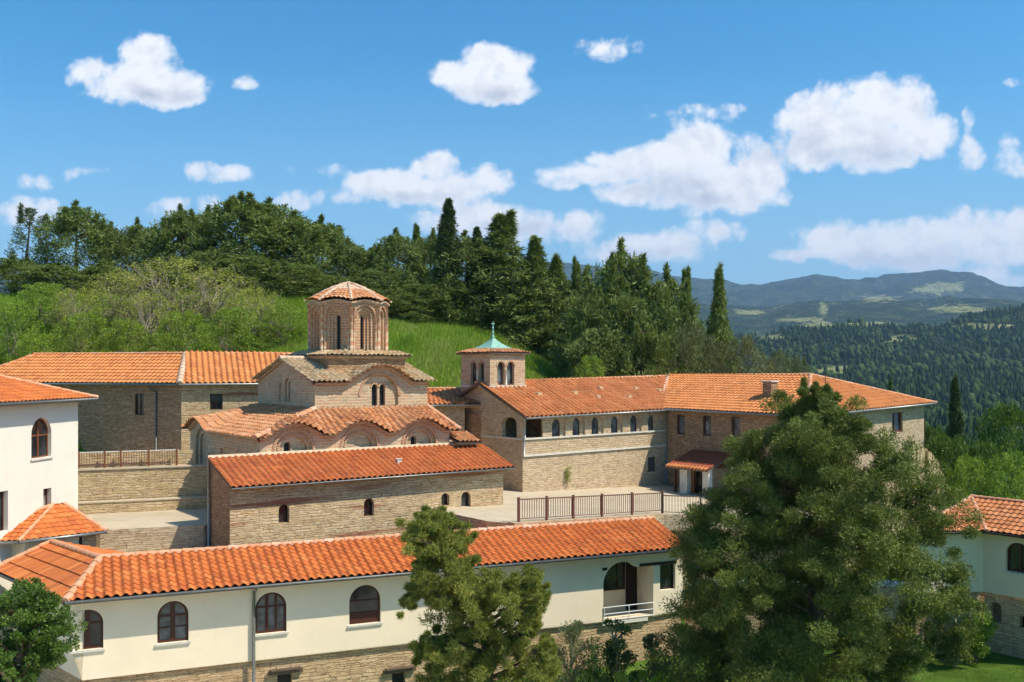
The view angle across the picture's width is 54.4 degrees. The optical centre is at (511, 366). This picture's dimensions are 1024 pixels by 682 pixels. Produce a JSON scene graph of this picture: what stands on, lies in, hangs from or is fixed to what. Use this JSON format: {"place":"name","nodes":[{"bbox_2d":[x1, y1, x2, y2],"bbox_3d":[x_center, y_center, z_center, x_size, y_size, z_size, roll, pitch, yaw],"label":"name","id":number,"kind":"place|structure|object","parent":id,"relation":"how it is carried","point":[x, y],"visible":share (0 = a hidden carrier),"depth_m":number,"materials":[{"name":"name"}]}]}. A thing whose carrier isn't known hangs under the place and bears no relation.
{"place":"outdoors","nodes":[
{"label":"outdoors","id":0,"kind":"place"},
{"bbox_2d":[0,612,12,648],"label":"yard","id":1,"kind":"structure","parent":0,"point":[1,633],"depth_m":41.35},
{"bbox_2d":[0,374,98,595],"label":"white house","id":2,"kind":"structure","parent":1,"relation":"on","point":[38,444],"depth_m":43.02,"materials":[{"name":"paint"}]},
{"bbox_2d":[30,418,53,460],"bbox_3d":[-20.542,3.143,43.310,0.300,1.817,1.549,0,0,9],"label":"window","id":3,"kind":"structure","parent":2,"relation":"in","point":[39,435],"depth_m":43.49,"materials":[{"name":"red wood"}]},
{"bbox_2d":[0,502,108,591],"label":"outbuilding","id":4,"kind":"structure","parent":1,"relation":"on","point":[65,522],"depth_m":42.36,"materials":[{"name":"tile"}]},
{"bbox_2d":[86,508,206,551],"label":"terrace","id":5,"kind":"structure","parent":0,"point":[154,530],"depth_m":45.26,"materials":[{"name":"stone"}]},
{"bbox_2d":[78,496,206,513],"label":"terrace wall","id":6,"kind":"structure","parent":5,"relation":"on","point":[139,505],"depth_m":49.75,"materials":[{"name":"yellow stone"}]},
{"bbox_2d":[0,262,1023,391],"bbox_3d":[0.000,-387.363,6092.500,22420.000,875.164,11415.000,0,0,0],"label":"hills","id":7,"kind":"structure","parent":0,"point":[934,297],"depth_m":4205.47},
{"bbox_2d":[462,303,1023,481],"bbox_3d":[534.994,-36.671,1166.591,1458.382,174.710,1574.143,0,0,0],"label":"distant forest","id":8,"kind":"object","parent":7,"relation":"on","point":[982,389],"visible":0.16,"depth_m":1336.25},
{"bbox_2d":[0,321,1023,681],"bbox_3d":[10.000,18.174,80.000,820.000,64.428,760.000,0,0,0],"label":"ground","id":9,"kind":"structure","parent":0,"point":[936,669],"depth_m":43.16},
{"bbox_2d":[0,301,47,364],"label":"leafy shrub","id":10,"kind":"object","parent":9,"relation":"on","point":[15,325],"visible":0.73,"depth_m":73.54,"materials":[{"name":"green plant"}]},
{"bbox_2d":[4,202,48,289],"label":"poplar tree","id":11,"kind":"object","parent":9,"relation":"on","point":[21,215],"visible":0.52,"depth_m":100.05,"materials":[{"name":"green plant"}]},
{"bbox_2d":[0,255,61,294],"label":"pine tree","id":12,"kind":"object","parent":9,"relation":"on","point":[9,265],"visible":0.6,"depth_m":90.60,"materials":[{"name":"green plant"}]},
{"bbox_2d":[4,332,69,362],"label":"leafy shrub","id":13,"kind":"object","parent":9,"relation":"on","point":[45,336],"visible":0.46,"depth_m":71.38,"materials":[{"name":"green plant"}]},
{"bbox_2d":[0,577,88,681],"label":"broadleaf tree","id":14,"kind":"object","parent":9,"relation":"on","point":[27,645],"visible":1,"depth_m":26.79,"materials":[{"name":"green plant"}]},
{"bbox_2d":[3,282,87,331],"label":"leafy shrub","id":15,"kind":"object","parent":9,"relation":"on","point":[53,287],"visible":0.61,"depth_m":78.85,"materials":[{"name":"green plant"}]},
{"bbox_2d":[0,262,112,296],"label":"pine tree","id":16,"kind":"object","parent":9,"relation":"on","point":[59,269],"visible":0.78,"depth_m":89.16,"materials":[{"name":"green plant"}]},
{"bbox_2d":[23,199,120,291],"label":"pine tree","id":17,"kind":"object","parent":9,"relation":"on","point":[66,223],"visible":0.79,"depth_m":96.71,"materials":[{"name":"green plant"}]},
{"bbox_2d":[38,284,123,336],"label":"budding tree","id":18,"kind":"object","parent":9,"relation":"on","point":[80,308],"visible":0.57,"depth_m":77.44,"materials":[{"name":"green plant"}]},
{"bbox_2d":[47,311,115,352],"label":"leafy shrub","id":19,"kind":"object","parent":9,"relation":"on","point":[74,321],"visible":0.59,"depth_m":73.31,"materials":[{"name":"green plant"}]},
{"bbox_2d":[61,263,132,294],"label":"pine tree","id":20,"kind":"object","parent":9,"relation":"on","point":[99,268],"visible":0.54,"depth_m":90.43,"materials":[{"name":"green plant"}]},
{"bbox_2d":[79,220,135,292],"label":"pine tree","id":21,"kind":"object","parent":9,"relation":"on","point":[119,237],"visible":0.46,"depth_m":98.62,"materials":[{"name":"green plant"}]},
{"bbox_2d":[75,265,166,335],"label":"budding tree","id":22,"kind":"object","parent":9,"relation":"on","point":[108,312],"visible":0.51,"depth_m":78.22,"materials":[{"name":"green plant"}]},
{"bbox_2d":[97,318,158,351],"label":"leafy shrub","id":23,"kind":"object","parent":9,"relation":"on","point":[138,327],"visible":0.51,"depth_m":72.33,"materials":[{"name":"green plant"}]},
{"bbox_2d":[103,216,161,271],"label":"pine tree","id":24,"kind":"object","parent":9,"relation":"on","point":[138,230],"visible":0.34,"depth_m":100.56,"materials":[{"name":"green plant"}]},
{"bbox_2d":[0,350,292,451],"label":"range","id":25,"kind":"structure","parent":9,"relation":"on","point":[153,400],"depth_m":63.44,"materials":[{"name":"orange stone"}]},
{"bbox_2d":[113,281,182,351],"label":"budding tree","id":26,"kind":"object","parent":9,"relation":"on","point":[159,297],"visible":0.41,"depth_m":74.92,"materials":[{"name":"green plant"}]},
{"bbox_2d":[125,223,177,286],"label":"pine tree","id":27,"kind":"object","parent":9,"relation":"on","point":[143,246],"visible":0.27,"depth_m":98.23,"materials":[{"name":"green plant"}]},
{"bbox_2d":[0,288,311,449],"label":"slope grass","id":28,"kind":"structure","parent":9,"relation":"on","point":[5,298],"depth_m":80.24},
{"bbox_2d":[132,332,187,351],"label":"leafy shrub","id":29,"kind":"object","parent":9,"relation":"on","point":[158,337],"visible":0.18,"depth_m":71.57,"materials":[{"name":"green plant"}]},
{"bbox_2d":[102,253,233,332],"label":"budding tree","id":30,"kind":"object","parent":9,"relation":"on","point":[180,303],"visible":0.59,"depth_m":78.57,"materials":[{"name":"green plant"}]},
{"bbox_2d":[134,203,228,290],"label":"pine tree","id":31,"kind":"object","parent":9,"relation":"on","point":[180,223],"visible":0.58,"depth_m":96.40,"materials":[{"name":"green plant"}]},
{"bbox_2d":[150,310,221,351],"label":"leafy shrub","id":32,"kind":"object","parent":9,"relation":"on","point":[177,314],"visible":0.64,"depth_m":72.30,"materials":[{"name":"green plant"}]},
{"bbox_2d":[162,246,250,295],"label":"pine tree","id":33,"kind":"object","parent":9,"relation":"on","point":[211,255],"visible":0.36,"depth_m":90.49,"materials":[{"name":"green plant"}]},
{"bbox_2d":[164,266,263,330],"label":"budding tree","id":34,"kind":"object","parent":9,"relation":"on","point":[209,306],"visible":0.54,"depth_m":79.49,"materials":[{"name":"green plant"}]},
{"bbox_2d":[194,306,267,351],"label":"leafy shrub","id":35,"kind":"object","parent":9,"relation":"on","point":[233,317],"visible":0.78,"depth_m":74.48,"materials":[{"name":"green plant"}]},
{"bbox_2d":[175,189,302,288],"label":"pine tree","id":36,"kind":"object","parent":9,"relation":"on","point":[235,208],"visible":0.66,"depth_m":95.26,"materials":[{"name":"green plant"}]},
{"bbox_2d":[190,251,304,295],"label":"pine tree","id":37,"kind":"object","parent":9,"relation":"on","point":[249,261],"visible":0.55,"depth_m":88.77,"materials":[{"name":"green plant"}]},
{"bbox_2d":[213,284,294,344],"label":"budding tree","id":38,"kind":"object","parent":9,"relation":"on","point":[270,298],"visible":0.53,"depth_m":77.55,"materials":[{"name":"green plant"}]},
{"bbox_2d":[216,195,321,289],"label":"pine tree","id":39,"kind":"object","parent":9,"relation":"on","point":[278,211],"visible":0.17,"depth_m":97.69,"materials":[{"name":"green plant"}]},
{"bbox_2d":[246,304,307,348],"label":"leafy shrub","id":40,"kind":"object","parent":9,"relation":"on","point":[289,308],"visible":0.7,"depth_m":77.33,"materials":[{"name":"green plant"}]},
{"bbox_2d":[227,258,329,297],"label":"pine tree","id":41,"kind":"object","parent":9,"relation":"on","point":[301,270],"visible":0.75,"depth_m":88.46,"materials":[{"name":"green plant"}]},
{"bbox_2d":[239,210,346,293],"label":"pine tree","id":42,"kind":"object","parent":9,"relation":"on","point":[318,239],"visible":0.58,"depth_m":96.32,"materials":[{"name":"green plant"}]},
{"bbox_2d":[266,273,363,297],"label":"pine tree","id":43,"kind":"object","parent":9,"relation":"on","point":[329,278],"visible":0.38,"depth_m":88.83,"materials":[{"name":"green plant"}]},
{"bbox_2d":[280,213,353,295],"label":"pine tree","id":44,"kind":"object","parent":9,"relation":"on","point":[337,231],"visible":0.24,"depth_m":99.42,"materials":[{"name":"green plant"}]},
{"bbox_2d":[0,516,685,681],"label":"cream range","id":45,"kind":"structure","parent":9,"relation":"on","point":[321,610],"depth_m":38.58,"materials":[{"name":"paint"}]},
{"bbox_2d":[70,610,105,653],"bbox_3d":[-14.977,9.325,35.145,1.156,1.488,0.240,0,0,-24],"label":"window","id":46,"kind":"structure","parent":45,"relation":"in","point":[93,636],"depth_m":35.28,"materials":[{"name":"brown wood"}]},
{"bbox_2d":[155,601,190,646],"bbox_3d":[-12.358,9.336,36.290,1.224,1.583,0.240,0,0,-24],"label":"window","id":47,"kind":"structure","parent":45,"relation":"in","point":[172,618],"depth_m":36.33,"materials":[{"name":"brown wood"}]},
{"bbox_2d":[255,592,288,636],"bbox_3d":[-9.131,9.357,37.699,1.310,1.616,0.240,0,0,-24],"label":"window","id":48,"kind":"structure","parent":45,"relation":"in","point":[270,610],"depth_m":37.77,"materials":[{"name":"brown wood"}]},
{"bbox_2d":[348,585,382,627],"bbox_3d":[-5.791,9.391,39.159,1.402,1.597,0.240,0,0,-24],"label":"window","id":49,"kind":"structure","parent":45,"relation":"in","point":[364,603],"depth_m":39.23,"materials":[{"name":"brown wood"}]},
{"bbox_2d":[603,562,624,590],"bbox_3d":[4.504,9.529,45.190,1.314,1.264,0.626,0,0,0],"label":"balcony window","id":50,"kind":"structure","parent":45,"relation":"in","point":[614,579],"depth_m":45.27,"materials":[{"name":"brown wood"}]},
{"bbox_2d":[320,236,383,277],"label":"pine tree","id":51,"kind":"object","parent":9,"relation":"on","point":[358,255],"visible":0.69,"depth_m":97.61,"materials":[{"name":"green plant"}]},
{"bbox_2d":[358,264,419,316],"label":"pine tree","id":52,"kind":"object","parent":9,"relation":"on","point":[391,275],"visible":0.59,"depth_m":90.51,"materials":[{"name":"green plant"}]},
{"bbox_2d":[216,294,570,388],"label":"meadow grass","id":53,"kind":"structure","parent":9,"relation":"on","point":[439,339],"depth_m":81.06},
{"bbox_2d":[358,227,432,306],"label":"pine tree","id":54,"kind":"object","parent":9,"relation":"on","point":[394,248],"visible":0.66,"depth_m":97.47,"materials":[{"name":"green plant"}]},
{"bbox_2d":[381,292,436,323],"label":"pine tree","id":55,"kind":"object","parent":9,"relation":"on","point":[412,301],"visible":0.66,"depth_m":86.71,"materials":[{"name":"green plant"}]},
{"bbox_2d":[383,281,465,321],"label":"pine tree","id":56,"kind":"object","parent":9,"relation":"on","point":[414,289],"visible":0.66,"depth_m":87.86,"materials":[{"name":"green plant"}]},
{"bbox_2d":[400,227,463,312],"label":"pine tree","id":57,"kind":"object","parent":9,"relation":"on","point":[429,240],"visible":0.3,"depth_m":98.99,"materials":[{"name":"green plant"}]},
{"bbox_2d":[427,197,462,320],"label":"cypress tree","id":58,"kind":"object","parent":9,"relation":"on","point":[447,230],"visible":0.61,"depth_m":89.50,"materials":[{"name":"green plant"}]},
{"bbox_2d":[419,280,489,325],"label":"pine tree","id":59,"kind":"object","parent":9,"relation":"on","point":[460,286],"visible":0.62,"depth_m":88.22,"materials":[{"name":"green plant"}]},
{"bbox_2d":[422,230,501,328],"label":"pine tree","id":60,"kind":"object","parent":9,"relation":"on","point":[467,252],"visible":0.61,"depth_m":88.92,"materials":[{"name":"green plant"}]},
{"bbox_2d":[462,226,491,330],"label":"cypress tree","id":61,"kind":"object","parent":9,"relation":"on","point":[476,231],"visible":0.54,"depth_m":89.52,"materials":[{"name":"green plant"}]},
{"bbox_2d":[392,503,562,681],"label":"pine","id":62,"kind":"object","parent":9,"relation":"on","point":[433,540],"visible":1,"depth_m":30.36,"materials":[{"name":"green plant"}]},
{"bbox_2d":[458,208,563,348],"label":"fir tree","id":63,"kind":"object","parent":9,"relation":"on","point":[501,239],"visible":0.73,"depth_m":89.25,"materials":[{"name":"green plant"}]},
{"bbox_2d":[490,234,566,361],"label":"fir tree","id":64,"kind":"object","parent":9,"relation":"on","point":[535,253],"visible":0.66,"depth_m":89.63,"materials":[{"name":"green plant"}]},
{"bbox_2d":[517,314,572,370],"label":"pine tree","id":65,"kind":"object","parent":9,"relation":"on","point":[549,329],"visible":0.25,"depth_m":88.56,"materials":[{"name":"green plant"}]},
{"bbox_2d":[530,252,581,371],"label":"fir tree","id":66,"kind":"object","parent":9,"relation":"on","point":[557,264],"visible":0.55,"depth_m":90.13,"materials":[{"name":"green plant"}]},
{"bbox_2d":[455,375,670,491],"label":"arcaded wing","id":67,"kind":"structure","parent":9,"relation":"on","point":[593,432],"depth_m":61.62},
{"bbox_2d":[456,322,529,413],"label":"bell tower","id":68,"kind":"structure","parent":67,"relation":"on","point":[492,361],"depth_m":61.91,"materials":[{"name":"brick"}]},
{"bbox_2d":[546,619,594,681],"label":"shrub","id":69,"kind":"object","parent":9,"relation":"on","point":[574,630],"visible":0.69,"depth_m":36.88,"materials":[{"name":"green plant"}]},
{"bbox_2d":[545,282,620,378],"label":"pine tree","id":70,"kind":"object","parent":9,"relation":"on","point":[583,308],"visible":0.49,"depth_m":79.36,"materials":[{"name":"green plant"}]},
{"bbox_2d":[571,354,606,377],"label":"leafy shrub","id":71,"kind":"object","parent":9,"relation":"on","point":[586,367],"visible":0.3,"depth_m":70.82,"materials":[{"name":"green plant"}]},
{"bbox_2d":[575,636,610,681],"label":"shrub","id":72,"kind":"object","parent":9,"relation":"on","point":[594,671],"visible":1,"depth_m":36.23,"materials":[{"name":"green plant"}]},
{"bbox_2d":[561,317,645,377],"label":"pine tree","id":73,"kind":"object","parent":9,"relation":"on","point":[600,340],"visible":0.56,"depth_m":74.32,"materials":[{"name":"green plant"}]},
{"bbox_2d":[572,237,658,375],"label":"pine tree","id":74,"kind":"object","parent":9,"relation":"on","point":[612,280],"visible":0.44,"depth_m":82.40,"materials":[{"name":"green plant"}]},
{"bbox_2d":[601,617,640,681],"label":"shrub","id":75,"kind":"object","parent":9,"relation":"on","point":[614,661],"visible":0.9,"depth_m":37.82,"materials":[{"name":"green plant"}]},
{"bbox_2d":[583,282,660,376],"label":"pine tree","id":76,"kind":"object","parent":9,"relation":"on","point":[625,311],"visible":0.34,"depth_m":78.02,"materials":[{"name":"green plant"}]},
{"bbox_2d":[614,669,674,681],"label":"shrub","id":77,"kind":"object","parent":9,"relation":"on","point":[629,678],"visible":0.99,"depth_m":34.98,"materials":[{"name":"green plant"}]},
{"bbox_2d":[612,321,681,376],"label":"pine tree","id":78,"kind":"object","parent":9,"relation":"on","point":[646,343],"visible":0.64,"depth_m":73.12,"materials":[{"name":"green plant"}]},
{"bbox_2d":[634,629,682,681],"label":"shrub","id":79,"kind":"object","parent":9,"relation":"on","point":[649,641],"visible":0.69,"depth_m":38.33,"materials":[{"name":"green plant"}]},
{"bbox_2d":[630,290,697,374],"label":"pine tree","id":80,"kind":"object","parent":9,"relation":"on","point":[668,322],"visible":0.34,"depth_m":76.97,"materials":[{"name":"green plant"}]},
{"bbox_2d":[622,261,706,374],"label":"pine tree","id":81,"kind":"object","parent":9,"relation":"on","point":[668,287],"visible":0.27,"depth_m":80.87,"materials":[{"name":"green plant"}]},
{"bbox_2d":[663,322,721,374],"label":"bushy tree","id":82,"kind":"object","parent":9,"relation":"on","point":[698,331],"visible":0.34,"depth_m":73.45,"materials":[{"name":"green plant"}]},
{"bbox_2d":[699,260,740,373],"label":"cypress tree","id":83,"kind":"object","parent":9,"relation":"on","point":[718,314],"visible":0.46,"depth_m":77.59,"materials":[{"name":"green plant"}]},
{"bbox_2d":[714,334,775,373],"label":"bushy tree","id":84,"kind":"object","parent":9,"relation":"on","point":[747,345],"visible":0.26,"depth_m":72.50,"materials":[{"name":"green plant"}]},
{"bbox_2d":[662,373,936,568],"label":"building","id":85,"kind":"structure","parent":9,"relation":"on","point":[707,413],"depth_m":63.32,"materials":[{"name":"tile"}]},
{"bbox_2d":[642,376,988,681],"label":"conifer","id":86,"kind":"object","parent":9,"relation":"on","point":[782,647],"visible":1,"depth_m":34.37,"materials":[{"name":"green plant"}]},
{"bbox_2d":[685,578,983,645],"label":"garden wall","id":87,"kind":"structure","parent":9,"relation":"on","point":[887,591],"depth_m":46.43,"materials":[{"name":"stone"}]},
{"bbox_2d":[904,440,944,548],"bbox_3d":[23.719,9.080,57.091,0.852,9.841,4.861,0,0,43],"label":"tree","id":88,"kind":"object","parent":9,"relation":"on","point":[926,452],"depth_m":56.16,"materials":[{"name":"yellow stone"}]},
{"bbox_2d":[830,647,1023,681],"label":"lawn grass","id":89,"kind":"structure","parent":9,"relation":"on","point":[984,678],"depth_m":42.66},
{"bbox_2d":[925,433,981,503],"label":"broadleaf tree","id":90,"kind":"object","parent":9,"relation":"on","point":[942,448],"visible":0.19,"depth_m":65.28,"materials":[{"name":"green plant"}]},
{"bbox_2d":[944,374,966,480],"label":"cypress tree","id":91,"kind":"object","parent":9,"relation":"on","point":[955,422],"visible":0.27,"depth_m":73.93,"materials":[{"name":"green plant"}]},
{"bbox_2d":[930,582,988,667],"bbox_3d":[19.487,11.343,43.315,2.262,4.117,2.646,0,0,0],"label":"shrub","id":92,"kind":"object","parent":9,"relation":"on","point":[956,642],"visible":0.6,"depth_m":43.12,"materials":[{"name":"green plant"}]},
{"bbox_2d":[911,494,1023,658],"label":"white house","id":93,"kind":"structure","parent":9,"relation":"on","point":[994,555],"depth_m":45.62,"materials":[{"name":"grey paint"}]},
{"bbox_2d":[1003,543,1023,575],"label":"window","id":94,"kind":"structure","parent":93,"relation":"in","point":[1015,554],"depth_m":45.00,"materials":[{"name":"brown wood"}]},
{"bbox_2d":[938,609,998,662],"bbox_3d":[20.284,11.996,44.487,2.449,2.812,2.033,0,0,44],"label":"shrub","id":95,"kind":"object","parent":9,"relation":"on","point":[977,646],"visible":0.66,"depth_m":43.94,"materials":[{"name":"green plant"}]},
{"bbox_2d":[941,453,997,508],"bbox_3d":[26.460,9.426,57.995,3.970,8.789,4.056,0,0,-40],"label":"leafy shrub","id":96,"kind":"object","parent":9,"relation":"on","point":[964,471],"visible":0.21,"depth_m":57.73,"materials":[{"name":"green plant"}]},
{"bbox_2d":[954,438,1016,498],"bbox_3d":[29.922,9.206,63.111,3.906,9.263,3.937,0,0,-35],"label":"broadleaf tree","id":97,"kind":"object","parent":9,"relation":"on","point":[991,448],"visible":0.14,"depth_m":62.73,"materials":[{"name":"green plant"}]},
{"bbox_2d":[966,400,1023,499],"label":"broadleaf tree","id":98,"kind":"object","parent":9,"relation":"on","point":[1012,414],"visible":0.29,"depth_m":71.68,"materials":[{"name":"green plant"}]},
{"bbox_2d":[977,451,1023,499],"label":"leafy shrub","id":99,"kind":"object","parent":9,"relation":"on","point":[998,474],"visible":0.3,"depth_m":56.78,"materials":[{"name":"green plant"}]},
{"bbox_2d":[0,0,1023,286],"label":"sky","id":100,"kind":"structure","parent":0,"point":[769,141],"materials":[{"name":"blue"}]},
{"bbox_2d":[431,485,811,614],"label":"courtyard","id":101,"kind":"structure","parent":0,"point":[505,513],"depth_m":54.01,"materials":[{"name":"concrete"}]},
{"bbox_2d":[181,281,481,463],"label":"byzantine church","id":102,"kind":"structure","parent":101,"relation":"on","point":[347,379],"depth_m":52.68,"materials":[{"name":"brick"}]},
{"bbox_2d":[207,442,516,546],"bbox_3d":[-6.866,6.535,48.744,15.309,4.930,3.118,0,0,-36],"label":"stone annex","id":103,"kind":"object","parent":101,"relation":"on","point":[268,497],"visible":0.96,"depth_m":47.01,"materials":[{"name":"beige stone"}]},
{"bbox_2d":[427,387,480,439],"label":"link building","id":104,"kind":"structure","parent":101,"relation":"on","point":[445,401],"depth_m":61.59,"materials":[{"name":"tile"}]},
{"bbox_2d":[508,513,663,525],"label":"terrace kerb","id":105,"kind":"structure","parent":101,"relation":"on","point":[659,517],"depth_m":48.88,"materials":[{"name":"stone"}]},
{"bbox_2d":[517,491,663,521],"bbox_3d":[4.091,6.900,49.282,9.566,1.586,0.100,0,0,-37],"label":"railing","id":106,"kind":"object","parent":105,"relation":"on","point":[547,498],"visible":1,"depth_m":48.63,"materials":[{"name":"brown metal"}]},
{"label":"upper terrace","id":107,"kind":"structure","parent":0,"visible":0},
{"bbox_2d":[78,450,206,500],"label":"retaining wall","id":108,"kind":"structure","parent":107,"relation":"on","point":[185,476],"depth_m":50.48,"materials":[{"name":"yellow stone"}]},
{"bbox_2d":[78,448,178,468],"bbox_3d":[-19.456,4.655,50.391,4.910,0.870,0.090,0,0,-22],"label":"railing","id":109,"kind":"object","parent":108,"relation":"on","point":[121,451],"visible":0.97,"depth_m":50.32,"materials":[{"name":"red wood"}]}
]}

